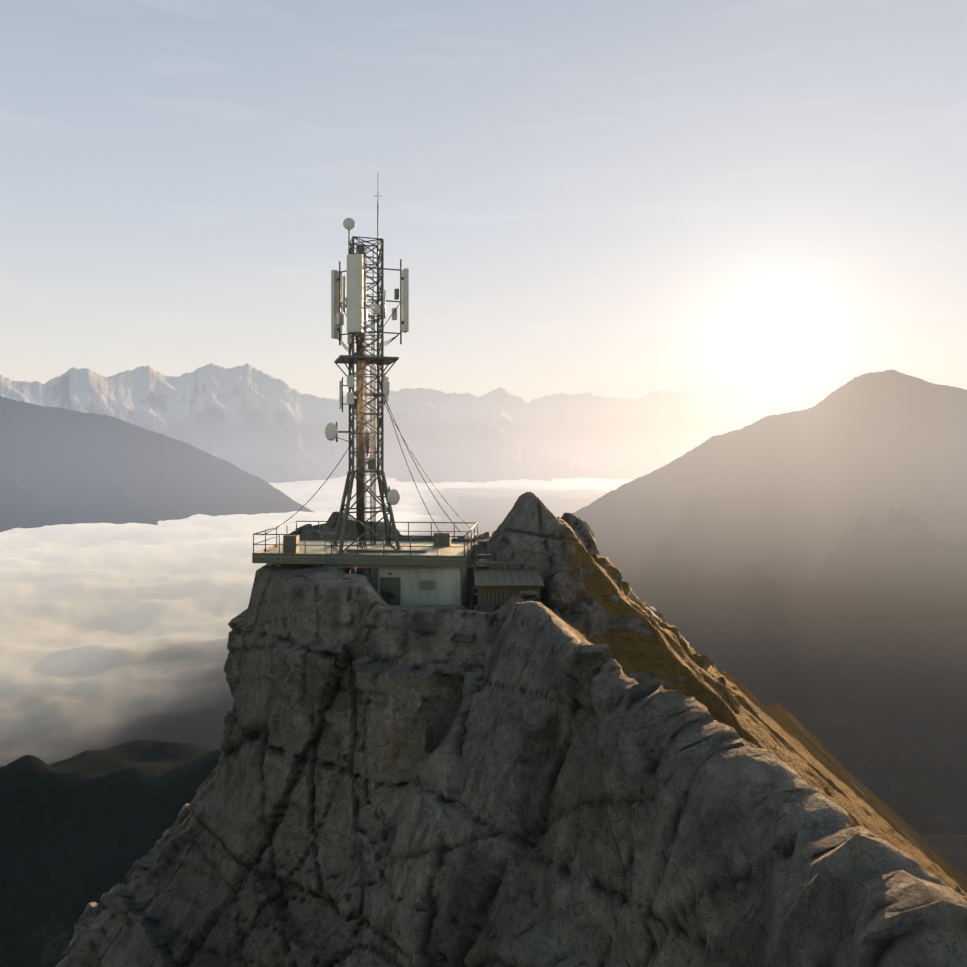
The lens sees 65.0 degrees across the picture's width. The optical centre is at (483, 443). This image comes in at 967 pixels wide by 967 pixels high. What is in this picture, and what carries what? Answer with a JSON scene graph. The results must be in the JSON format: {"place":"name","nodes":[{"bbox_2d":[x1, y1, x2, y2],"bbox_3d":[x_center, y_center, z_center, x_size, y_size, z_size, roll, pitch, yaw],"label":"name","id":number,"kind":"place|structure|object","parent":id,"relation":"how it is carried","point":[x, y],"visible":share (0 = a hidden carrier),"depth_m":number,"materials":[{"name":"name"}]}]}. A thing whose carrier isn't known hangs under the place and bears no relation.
{"place":"outdoors","nodes":[
{"label":"outdoors","id":0,"kind":"place"},
{"bbox_2d":[0,396,312,704],"bbox_3d":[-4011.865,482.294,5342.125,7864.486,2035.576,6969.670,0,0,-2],"label":"range","id":1,"kind":"structure","parent":0,"point":[59,465],"depth_m":5015.35,"materials":[{"name":"grey stone"}]},
{"bbox_2d":[0,475,632,765],"bbox_3d":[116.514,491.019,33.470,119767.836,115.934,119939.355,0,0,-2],"label":"cloud","id":2,"kind":"structure","parent":0,"point":[103,623],"depth_m":2557.12,"materials":[{"name":"white"}]},
{"bbox_2d":[0,651,966,966],"bbox_3d":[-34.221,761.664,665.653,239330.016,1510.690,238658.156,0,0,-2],"label":"ground","id":3,"kind":"structure","parent":0,"point":[82,823],"depth_m":478.28,"materials":[{"name":"plant"}]},
{"bbox_2d":[0,363,579,538],"bbox_3d":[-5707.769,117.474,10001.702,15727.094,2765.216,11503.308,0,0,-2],"label":"snowy range","id":4,"kind":"structure","parent":3,"relation":"on","point":[251,420],"depth_m":10663.76,"materials":[{"name":"white snow"}]},
{"bbox_2d":[55,492,966,966],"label":"summit rock","id":5,"kind":"object","parent":3,"relation":"on","point":[587,758],"visible":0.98,"depth_m":28.16,"materials":[{"name":"rock"},{"name":"grass"}]},
{"bbox_2d":[252,521,477,573],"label":"platform","id":6,"kind":"structure","parent":5,"relation":"on","point":[443,549],"depth_m":39.12,"materials":[{"name":"metal"}]},
{"bbox_2d":[325,193,408,553],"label":"telecom tower","id":7,"kind":"structure","parent":6,"relation":"on","point":[356,306],"depth_m":41.00,"materials":[{"name":"metal"}]},
{"bbox_2d":[262,372,468,596],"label":"guy wires","id":8,"kind":"object","parent":7,"relation":"attached to","point":[389,594],"visible":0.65,"depth_m":40.50,"materials":[{"name":"black metal"}]},
{"bbox_2d":[370,532,492,609],"bbox_3d":[-2.614,6.948,41.094,6.175,4.309,6.308,0,0,5],"label":"equipment room","id":9,"kind":"object","parent":5,"relation":"on","point":[446,585],"visible":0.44,"depth_m":38.27,"materials":[{"name":"concrete"}]},
{"bbox_2d":[450,561,543,642],"bbox_3d":[0.794,7.346,35.974,4.681,2.629,5.890,0,0,-2],"label":"timber shelter","id":10,"kind":"object","parent":5,"relation":"on","point":[497,589],"visible":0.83,"depth_m":36.26,"materials":[{"name":"wood"}]},
{"bbox_2d":[512,427,552,457],"bbox_3d":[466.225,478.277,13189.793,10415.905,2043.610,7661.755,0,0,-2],"label":"range","id":11,"kind":"structure","parent":3,"relation":"on","point":[534,440],"depth_m":12213.25,"materials":[{"name":"grey stone"}]},
{"bbox_2d":[0,0,966,402],"label":"sky","id":12,"kind":"structure","parent":0,"point":[715,199],"materials":[{"name":"blue"}]},
{"bbox_2d":[338,388,821,508],"bbox_3d":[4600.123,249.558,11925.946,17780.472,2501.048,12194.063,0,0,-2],"label":"distant mountains","id":13,"kind":"structure","parent":0,"point":[588,435],"depth_m":11934.10,"materials":[{"name":"grey stone"}]},
{"bbox_2d":[571,370,966,835],"bbox_3d":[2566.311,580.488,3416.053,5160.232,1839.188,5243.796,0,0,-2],"label":"range","id":14,"kind":"structure","parent":0,"point":[807,568],"depth_m":2642.81,"materials":[{"name":"grey stone"}]}
]}

